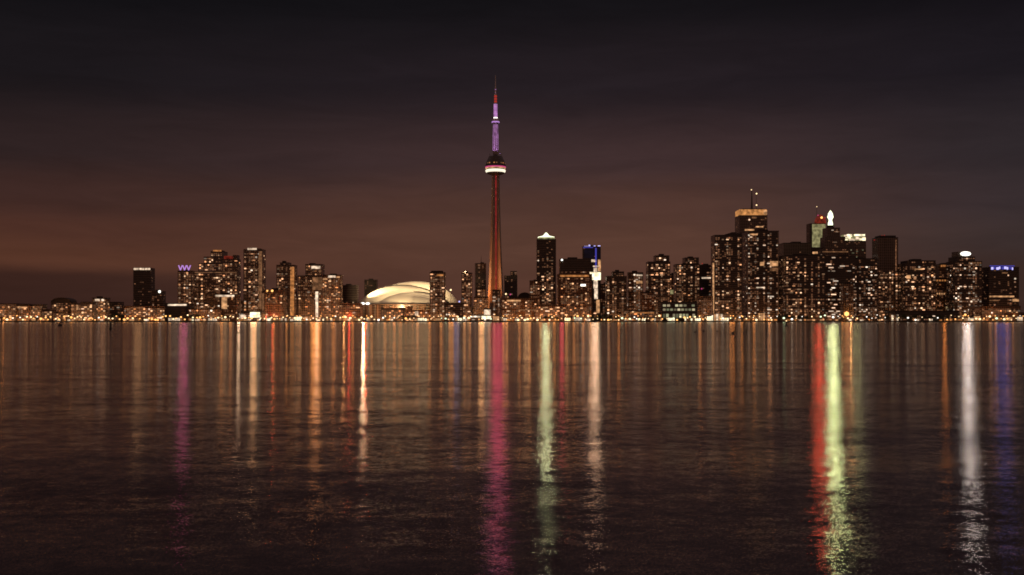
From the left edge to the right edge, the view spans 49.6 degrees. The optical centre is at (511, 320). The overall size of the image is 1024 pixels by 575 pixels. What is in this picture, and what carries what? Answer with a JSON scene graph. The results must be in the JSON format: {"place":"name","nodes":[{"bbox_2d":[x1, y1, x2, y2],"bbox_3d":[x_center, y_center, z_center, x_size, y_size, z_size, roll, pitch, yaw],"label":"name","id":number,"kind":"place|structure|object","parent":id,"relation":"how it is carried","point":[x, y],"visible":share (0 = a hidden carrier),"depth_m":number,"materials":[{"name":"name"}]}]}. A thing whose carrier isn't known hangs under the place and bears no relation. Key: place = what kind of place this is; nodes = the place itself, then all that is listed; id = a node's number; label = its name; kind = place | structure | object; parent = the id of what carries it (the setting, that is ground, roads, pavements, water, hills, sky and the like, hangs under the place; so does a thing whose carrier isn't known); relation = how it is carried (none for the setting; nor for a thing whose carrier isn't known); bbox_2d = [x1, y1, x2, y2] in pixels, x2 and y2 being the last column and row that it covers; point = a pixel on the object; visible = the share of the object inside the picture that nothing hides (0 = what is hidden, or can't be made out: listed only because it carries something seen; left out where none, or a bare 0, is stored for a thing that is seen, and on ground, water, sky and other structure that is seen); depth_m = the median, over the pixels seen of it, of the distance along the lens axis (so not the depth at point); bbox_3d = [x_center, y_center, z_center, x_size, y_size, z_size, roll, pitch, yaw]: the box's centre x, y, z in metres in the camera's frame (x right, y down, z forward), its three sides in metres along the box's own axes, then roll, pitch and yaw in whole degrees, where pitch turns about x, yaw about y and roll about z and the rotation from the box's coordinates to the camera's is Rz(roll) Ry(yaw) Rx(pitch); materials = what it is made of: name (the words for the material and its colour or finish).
{"place":"outdoors","nodes":[
{"label":"outdoors","id":0,"kind":"place"},
{"bbox_2d":[0,322,1023,574],"bbox_3d":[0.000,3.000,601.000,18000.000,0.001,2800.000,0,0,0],"label":"water","id":1,"kind":"structure","parent":0,"point":[490,448],"depth_m":25.96,"materials":[{"name":"brown liquid"}]},
{"bbox_2d":[0,321,1023,321],"bbox_3d":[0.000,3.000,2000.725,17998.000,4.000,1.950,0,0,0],"label":"quay wall","id":2,"kind":"structure","parent":1,"relation":"in","point":[512,321],"depth_m":2000.00,"materials":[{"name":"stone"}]},
{"bbox_2d":[0,0,1023,311],"label":"sky","id":3,"kind":"structure","parent":0,"point":[352,138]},
{"bbox_3d":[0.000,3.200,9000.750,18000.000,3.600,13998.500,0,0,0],"label":"ground","id":4,"kind":"structure","parent":0,"visible":0},
{"bbox_2d":[0,303,28,320],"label":"block","id":5,"kind":"structure","parent":4,"relation":"on","point":[7,310],"depth_m":2119.90,"materials":[{"name":"brown"}]},
{"bbox_2d":[17,305,31,320],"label":"block","id":6,"kind":"structure","parent":4,"relation":"on","point":[24,310],"depth_m":2100.00,"materials":[{"name":"brick"}]},
{"bbox_2d":[29,304,46,320],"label":"block","id":7,"kind":"structure","parent":4,"relation":"on","point":[36,310],"depth_m":2110.00,"materials":[{"name":"concrete"}]},
{"bbox_2d":[41,309,56,320],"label":"block","id":8,"kind":"structure","parent":4,"relation":"on","point":[47,313],"depth_m":2090.00,"materials":[{"name":"brick"}]},
{"bbox_2d":[51,297,76,320],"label":"vaulted hall","id":9,"kind":"structure","parent":4,"relation":"on","point":[62,305],"depth_m":2150.00,"materials":[{"name":"brown"}]},
{"bbox_2d":[71,303,80,320],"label":"block","id":10,"kind":"structure","parent":4,"relation":"on","point":[75,310],"depth_m":2139.90,"materials":[{"name":"concrete"}]},
{"bbox_2d":[81,302,96,320],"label":"apartment block","id":11,"kind":"structure","parent":4,"relation":"on","point":[88,309],"depth_m":2120.00,"materials":[{"name":"concrete"}]},
{"bbox_2d":[92,296,109,320],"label":"apartment block","id":12,"kind":"structure","parent":4,"relation":"on","point":[103,307],"depth_m":2160.00,"materials":[{"name":"concrete"}]},
{"bbox_2d":[110,302,123,320],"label":"block","id":13,"kind":"structure","parent":4,"relation":"on","point":[115,307],"depth_m":2180.00,"materials":[{"name":"brown"}]},
{"bbox_2d":[123,306,163,320],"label":"block","id":14,"kind":"structure","parent":4,"relation":"on","point":[145,312],"depth_m":2150.00,"materials":[{"name":"brick"}]},
{"bbox_2d":[124,309,163,319],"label":"dim windows","id":15,"kind":"structure","parent":14,"relation":"in","point":[124,309],"depth_m":2149.64,"materials":[{"name":"brown"}]},
{"bbox_2d":[133,268,154,305],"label":"office tower","id":16,"kind":"structure","parent":4,"relation":"on","point":[143,283],"depth_m":2420.00,"materials":[{"name":"grey"}]},
{"bbox_2d":[151,290,165,305],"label":"block","id":17,"kind":"structure","parent":4,"relation":"on","point":[158,297],"depth_m":2320.00,"materials":[{"name":"grey"}]},
{"bbox_2d":[164,303,193,320],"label":"terminal","id":18,"kind":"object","parent":4,"relation":"on","point":[176,309],"visible":0.86,"depth_m":2120.00,"materials":[{"name":"black"}]},
{"bbox_2d":[178,265,194,307],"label":"apartment tower","id":19,"kind":"structure","parent":4,"relation":"on","point":[186,286],"depth_m":2260.00,"materials":[{"name":"concrete"}]},
{"bbox_2d":[179,272,192,302],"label":"dim windows","id":20,"kind":"structure","parent":19,"relation":"in","point":[179,272],"depth_m":2259.96,"materials":[{"name":"brown glass"}]},
{"bbox_2d":[188,308,220,320],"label":"block","id":21,"kind":"structure","parent":4,"relation":"on","point":[211,312],"depth_m":2110.00,"materials":[{"name":"brick"}]},
{"bbox_2d":[195,250,227,307],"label":"apartment tower","id":22,"kind":"structure","parent":4,"relation":"on","point":[208,286],"depth_m":2340.00,"materials":[{"name":"concrete"}]},
{"bbox_2d":[195,253,221,306],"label":"dim windows","id":23,"kind":"structure","parent":22,"relation":"in","point":[211,253],"depth_m":2339.69,"materials":[{"name":"brown glass"}]},
{"bbox_2d":[195,255,240,310],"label":"apartment tower","id":24,"kind":"structure","parent":4,"relation":"on","point":[231,274],"depth_m":2310.00,"materials":[{"name":"concrete"}]},
{"bbox_2d":[223,260,239,293],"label":"dim windows","id":25,"kind":"structure","parent":24,"relation":"in","point":[225,260],"depth_m":2310.17,"materials":[{"name":"grey"}]},
{"bbox_2d":[215,292,239,320],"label":"hall","id":26,"kind":"structure","parent":4,"relation":"on","point":[227,304],"depth_m":2210.00,"materials":[{"name":"brown"}]},
{"bbox_2d":[238,311,265,320],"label":"block","id":27,"kind":"structure","parent":4,"relation":"on","point":[253,314],"depth_m":2060.00,"materials":[{"name":"grey"}]},
{"bbox_2d":[243,248,265,310],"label":"apartment tower","id":28,"kind":"structure","parent":4,"relation":"on","point":[254,272],"depth_m":2290.00,"materials":[{"name":"concrete"}]},
{"bbox_2d":[244,252,264,309],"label":"dim windows","id":29,"kind":"structure","parent":28,"relation":"in","point":[249,252],"depth_m":2289.96,"materials":[{"name":"brown glass"}]},
{"bbox_2d":[261,291,266,310],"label":"stair tower","id":30,"kind":"structure","parent":4,"relation":"on","point":[263,300],"depth_m":2180.00,"materials":[{"name":"black"}]},
{"bbox_2d":[265,288,285,316],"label":"apartment block","id":31,"kind":"structure","parent":4,"relation":"on","point":[275,302],"depth_m":2230.00,"materials":[{"name":"brown"}]},
{"bbox_2d":[266,294,284,316],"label":"dim windows","id":32,"kind":"structure","parent":31,"relation":"in","point":[275,294],"depth_m":2229.82,"materials":[{"name":"brown glass"}]},
{"bbox_2d":[276,261,296,320],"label":"apartment tower","id":33,"kind":"structure","parent":4,"relation":"on","point":[286,276],"depth_m":2310.00,"materials":[{"name":"concrete"}]},
{"bbox_2d":[277,264,296,319],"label":"dim windows","id":34,"kind":"structure","parent":33,"relation":"in","point":[283,264],"depth_m":2310.17,"materials":[{"name":"brown glass"}]},
{"bbox_2d":[298,263,324,320],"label":"apartment tower","id":35,"kind":"structure","parent":4,"relation":"on","point":[310,292],"depth_m":2330.00,"materials":[{"name":"concrete"}]},
{"bbox_2d":[299,267,322,319],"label":"dim windows","id":36,"kind":"structure","parent":35,"relation":"in","point":[308,267],"depth_m":2330.00,"materials":[{"name":"brown"}]},
{"bbox_2d":[323,274,342,320],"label":"apartment block","id":37,"kind":"structure","parent":4,"relation":"on","point":[332,291],"depth_m":2350.00,"materials":[{"name":"brown"}]},
{"bbox_2d":[323,277,339,318],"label":"dim windows","id":38,"kind":"structure","parent":37,"relation":"in","point":[323,277],"depth_m":2349.99,"materials":[{"name":"brown glass"}]},
{"bbox_2d":[339,303,362,320],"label":"block","id":39,"kind":"structure","parent":4,"relation":"on","point":[347,310],"depth_m":2200.00,"materials":[{"name":"brown"}]},
{"bbox_2d":[343,284,358,302],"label":"office block","id":40,"kind":"structure","parent":4,"relation":"on","point":[350,293],"depth_m":2420.00,"materials":[{"name":"grey"}]},
{"bbox_2d":[364,279,377,296],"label":"office block","id":41,"kind":"structure","parent":4,"relation":"on","point":[370,285],"depth_m":2850.00,"materials":[{"name":"grey"}]},
{"bbox_2d":[381,308,405,320],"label":"block","id":42,"kind":"structure","parent":4,"relation":"on","point":[389,313],"depth_m":2190.00,"materials":[{"name":"brown"}]},
{"bbox_2d":[359,281,457,320],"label":"domed stadium","id":43,"kind":"object","parent":4,"relation":"on","point":[415,295],"visible":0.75,"depth_m":2378.10},
{"bbox_2d":[405,306,431,320],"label":"block","id":44,"kind":"structure","parent":4,"relation":"on","point":[410,311],"depth_m":2180.00,"materials":[{"name":"brick"}]},
{"bbox_2d":[430,271,445,320],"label":"apartment tower","id":45,"kind":"structure","parent":4,"relation":"on","point":[437,292],"depth_m":2250.00,"materials":[{"name":"concrete"}]},
{"bbox_2d":[431,274,445,319],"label":"dim windows","id":46,"kind":"structure","parent":45,"relation":"in","point":[433,274],"depth_m":2250.05,"materials":[{"name":"brown glass"}]},
{"bbox_2d":[445,301,463,320],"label":"block","id":47,"kind":"structure","parent":4,"relation":"on","point":[455,309],"depth_m":2200.00,"materials":[{"name":"brown"}]},
{"bbox_2d":[461,271,471,320],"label":"apartment tower","id":48,"kind":"structure","parent":4,"relation":"on","point":[466,288],"depth_m":2340.16,"materials":[{"name":"concrete"}]},
{"bbox_2d":[462,276,471,319],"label":"dim windows","id":49,"kind":"structure","parent":48,"relation":"in","point":[462,276],"depth_m":2339.69,"materials":[{"name":"brown glass"}]},
{"bbox_2d":[475,262,485,296],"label":"office tower","id":50,"kind":"structure","parent":4,"relation":"on","point":[480,274],"depth_m":2620.29,"materials":[{"name":"brown glass"}]},
{"bbox_2d":[474,288,487,314],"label":"apartment block","id":51,"kind":"structure","parent":4,"relation":"on","point":[480,301],"depth_m":2210.00,"materials":[{"name":"brown"}]},
{"bbox_2d":[471,308,491,320],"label":"glass pavilion","id":52,"kind":"structure","parent":4,"relation":"on","point":[487,313],"depth_m":2049.90,"materials":[{"name":"grey glass"}]},
{"bbox_2d":[485,75,505,317],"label":"needle tower","id":53,"kind":"structure","parent":4,"relation":"on","point":[495,166],"depth_m":2492.53,"materials":[{"name":"concrete"}]},
{"bbox_2d":[492,289,500,320],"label":"apartment tower","id":54,"kind":"structure","parent":4,"relation":"on","point":[496,301],"depth_m":2200.00,"materials":[{"name":"grey"}]},
{"bbox_2d":[504,271,516,297],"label":"office tower","id":55,"kind":"structure","parent":4,"relation":"on","point":[510,284],"depth_m":2650.00,"materials":[{"name":"grey"}]},
{"bbox_2d":[502,293,536,320],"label":"convention hall","id":56,"kind":"structure","parent":4,"relation":"on","point":[515,307],"depth_m":2210.00,"materials":[{"name":"brick"}]},
{"bbox_2d":[503,300,533,319],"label":"dim windows","id":57,"kind":"structure","parent":56,"relation":"in","point":[525,300],"depth_m":2209.77,"materials":[{"name":"brown glass"}]},
{"bbox_2d":[530,280,540,304],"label":"apartment block","id":58,"kind":"structure","parent":4,"relation":"on","point":[534,288],"depth_m":2330.00,"materials":[{"name":"brick"}]},
{"bbox_2d":[536,233,555,304],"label":"apartment tower","id":59,"kind":"structure","parent":4,"relation":"on","point":[546,259],"depth_m":2360.00,"materials":[{"name":"grey"}]},
{"bbox_2d":[536,241,554,303],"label":"dim windows","id":60,"kind":"structure","parent":59,"relation":"in","point":[549,241],"depth_m":2359.76,"materials":[{"name":"brown glass"}]},
{"bbox_2d":[535,305,559,320],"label":"block","id":61,"kind":"structure","parent":4,"relation":"on","point":[547,310],"depth_m":2179.90,"materials":[{"name":"brick"}]},
{"bbox_2d":[557,257,591,320],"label":"hotel","id":62,"kind":"structure","parent":4,"relation":"on","point":[574,287],"depth_m":2300.00,"materials":[{"name":"brick"}]},
{"bbox_2d":[557,272,590,319],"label":"dim windows","id":63,"kind":"structure","parent":62,"relation":"in","point":[561,272],"depth_m":2300.04,"materials":[{"name":"brown"}]},
{"bbox_2d":[582,245,600,320],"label":"office tower","id":64,"kind":"structure","parent":4,"relation":"on","point":[592,253],"depth_m":2379.50,"materials":[{"name":"grey"}]},
{"bbox_2d":[601,282,604,320],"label":"apartment block","id":65,"kind":"structure","parent":4,"relation":"on","point":[602,299],"depth_m":2450.00,"materials":[{"name":"brick"}]},
{"bbox_2d":[605,270,626,320],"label":"apartment tower","id":66,"kind":"structure","parent":4,"relation":"on","point":[616,293],"depth_m":2310.00,"materials":[{"name":"grey"}]},
{"bbox_2d":[605,273,625,319],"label":"dim windows","id":67,"kind":"structure","parent":66,"relation":"in","point":[614,273],"depth_m":2310.17,"materials":[{"name":"brown glass"}]},
{"bbox_2d":[627,271,642,309],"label":"apartment tower","id":68,"kind":"structure","parent":4,"relation":"on","point":[634,284],"depth_m":2350.00,"materials":[{"name":"brick"}]},
{"bbox_2d":[627,274,641,308],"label":"dim windows","id":69,"kind":"structure","parent":68,"relation":"in","point":[632,274],"depth_m":2349.99,"materials":[{"name":"brown glass"}]},
{"bbox_2d":[626,310,655,320],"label":"block","id":70,"kind":"structure","parent":4,"relation":"on","point":[646,314],"depth_m":2070.00,"materials":[{"name":"brown"}]},
{"bbox_2d":[640,290,654,309],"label":"apartment block","id":71,"kind":"structure","parent":4,"relation":"on","point":[647,299],"depth_m":2230.00,"materials":[{"name":"brick"}]},
{"bbox_2d":[646,254,669,317],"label":"apartment tower","id":72,"kind":"structure","parent":4,"relation":"on","point":[658,275],"depth_m":2270.00,"materials":[{"name":"grey"}]},
{"bbox_2d":[647,258,668,314],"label":"dim windows","id":73,"kind":"structure","parent":72,"relation":"in","point":[656,258],"depth_m":2269.92,"materials":[{"name":"brown glass"}]},
{"bbox_2d":[670,273,672,301],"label":"apartment block","id":74,"kind":"structure","parent":4,"relation":"on","point":[671,287],"depth_m":2420.00,"materials":[{"name":"brick"}]},
{"bbox_2d":[657,302,696,320],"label":"glass terminal","id":75,"kind":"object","parent":4,"relation":"on","point":[676,310],"visible":0.94,"depth_m":2070.00,"materials":[{"name":"grey glass"}]},
{"bbox_2d":[673,256,699,301],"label":"apartment tower","id":76,"kind":"structure","parent":4,"relation":"on","point":[686,280],"depth_m":2310.00,"materials":[{"name":"grey"}]},
{"bbox_2d":[675,259,698,301],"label":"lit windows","id":77,"kind":"structure","parent":76,"relation":"in","point":[688,259],"depth_m":2310.17,"materials":[{"name":"brown glass"}]},
{"bbox_2d":[696,294,712,320],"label":"block","id":78,"kind":"structure","parent":4,"relation":"on","point":[704,304],"depth_m":2210.00,"materials":[{"name":"brown"}]},
{"bbox_2d":[700,263,710,295],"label":"office tower","id":79,"kind":"structure","parent":4,"relation":"on","point":[705,278],"depth_m":2400.00,"materials":[{"name":"black glass"}]},
{"bbox_2d":[713,313,727,320],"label":"quay pavilion","id":80,"kind":"structure","parent":4,"relation":"on","point":[716,316],"depth_m":2023.80,"materials":[{"name":"white"}]},
{"bbox_2d":[711,232,741,320],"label":"apartment tower","id":81,"kind":"structure","parent":4,"relation":"on","point":[726,271],"depth_m":2260.00,"materials":[{"name":"grey"}]},
{"bbox_2d":[711,237,740,319],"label":"dim windows","id":82,"kind":"structure","parent":81,"relation":"in","point":[718,237],"depth_m":2259.96,"materials":[{"name":"brown glass"}]},
{"bbox_2d":[735,189,766,232],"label":"office tower","id":83,"kind":"structure","parent":4,"relation":"on","point":[751,219],"depth_m":2450.00,"materials":[{"name":"concrete"}]},
{"bbox_2d":[742,230,778,320],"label":"office tower","id":84,"kind":"structure","parent":4,"relation":"on","point":[760,271],"depth_m":2280.00,"materials":[{"name":"grey"}]},
{"bbox_2d":[743,233,777,319],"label":"dim windows","id":85,"kind":"structure","parent":84,"relation":"in","point":[752,233],"depth_m":2279.91,"materials":[{"name":"brown glass"}]},
{"bbox_2d":[779,242,810,255],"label":"office tower","id":86,"kind":"structure","parent":4,"relation":"on","point":[790,248],"depth_m":2620.00,"materials":[{"name":"concrete"}]},
{"bbox_2d":[779,254,824,320],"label":"office block","id":87,"kind":"structure","parent":4,"relation":"on","point":[801,284],"depth_m":2240.00,"materials":[{"name":"grey"}]},
{"bbox_2d":[779,257,823,319],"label":"dim windows","id":88,"kind":"structure","parent":87,"relation":"in","point":[786,257],"depth_m":2239.64,"materials":[{"name":"brown glass"}]},
{"bbox_2d":[806,214,825,254],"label":"bank tower","id":89,"kind":"structure","parent":4,"relation":"on","point":[814,232],"depth_m":2649.50,"materials":[{"name":"green"}]},
{"bbox_2d":[818,210,848,255],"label":"office tower","id":90,"kind":"structure","parent":4,"relation":"on","point":[832,242],"depth_m":2481.50,"materials":[{"name":"concrete"}]},
{"bbox_2d":[825,255,855,320],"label":"office block","id":91,"kind":"structure","parent":4,"relation":"on","point":[839,269],"depth_m":2250.00,"materials":[{"name":"grey"}]},
{"bbox_2d":[826,257,853,319],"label":"dim windows","id":92,"kind":"structure","parent":91,"relation":"in","point":[839,257],"depth_m":2250.05,"materials":[{"name":"brown"}]},
{"bbox_2d":[840,282,853,320],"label":"apartment block","id":93,"kind":"structure","parent":4,"relation":"on","point":[847,299],"depth_m":2200.00,"materials":[{"name":"brown"}]},
{"bbox_2d":[841,234,865,257],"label":"office tower","id":94,"kind":"structure","parent":4,"relation":"on","point":[855,244],"depth_m":2540.00,"materials":[{"name":"concrete"}]},
{"bbox_2d":[855,257,877,320],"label":"office tower","id":95,"kind":"structure","parent":4,"relation":"on","point":[866,286],"depth_m":2290.00,"materials":[{"name":"grey"}]},
{"bbox_2d":[855,260,876,319],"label":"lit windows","id":96,"kind":"structure","parent":95,"relation":"in","point":[859,260],"depth_m":2289.96,"materials":[{"name":"brown"}]},
{"bbox_2d":[872,235,897,320],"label":"apartment tower","id":97,"kind":"structure","parent":4,"relation":"on","point":[885,250],"depth_m":2340.00,"materials":[{"name":"concrete"}]},
{"bbox_2d":[879,271,896,316],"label":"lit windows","id":98,"kind":"structure","parent":97,"relation":"in","point":[879,271],"depth_m":2339.69,"materials":[{"name":"brown"}]},
{"bbox_2d":[898,259,935,310],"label":"apartment tower","id":99,"kind":"structure","parent":4,"relation":"on","point":[916,284],"depth_m":2300.00,"materials":[{"name":"grey"}]},
{"bbox_2d":[898,262,934,309],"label":"dim windows","id":100,"kind":"structure","parent":99,"relation":"in","point":[912,262],"depth_m":2300.04,"materials":[{"name":"brown glass"}]},
{"bbox_2d":[884,311,958,320],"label":"block","id":101,"kind":"structure","parent":4,"relation":"on","point":[954,314],"depth_m":2160.00,"materials":[{"name":"brown"}]},
{"bbox_2d":[936,263,945,310],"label":"office block","id":102,"kind":"structure","parent":4,"relation":"on","point":[940,286],"depth_m":2370.00,"materials":[{"name":"grey"}]},
{"bbox_2d":[946,252,981,317],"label":"apartment tower","id":103,"kind":"structure","parent":4,"relation":"on","point":[963,281],"depth_m":2280.00,"materials":[{"name":"grey"}]},
{"bbox_2d":[947,258,980,317],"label":"dim windows","id":104,"kind":"structure","parent":103,"relation":"in","point":[964,258],"depth_m":2279.91,"materials":[{"name":"brown glass"}]},
{"bbox_2d":[969,306,1020,320],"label":"block","id":105,"kind":"structure","parent":4,"relation":"on","point":[991,311],"depth_m":2190.00,"materials":[{"name":"brick"}]},
{"bbox_2d":[970,309,1019,319],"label":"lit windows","id":106,"kind":"structure","parent":105,"relation":"in","point":[970,309],"depth_m":2189.90,"materials":[{"name":"brown"}]},
{"bbox_2d":[982,265,1018,305],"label":"hotel","id":107,"kind":"structure","parent":4,"relation":"on","point":[1000,285],"depth_m":2300.00,"materials":[{"name":"grey"}]},
{"bbox_2d":[1004,312,1023,320],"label":"block","id":108,"kind":"structure","parent":4,"relation":"on","point":[1014,314],"depth_m":2145.86,"materials":[{"name":"brick"}]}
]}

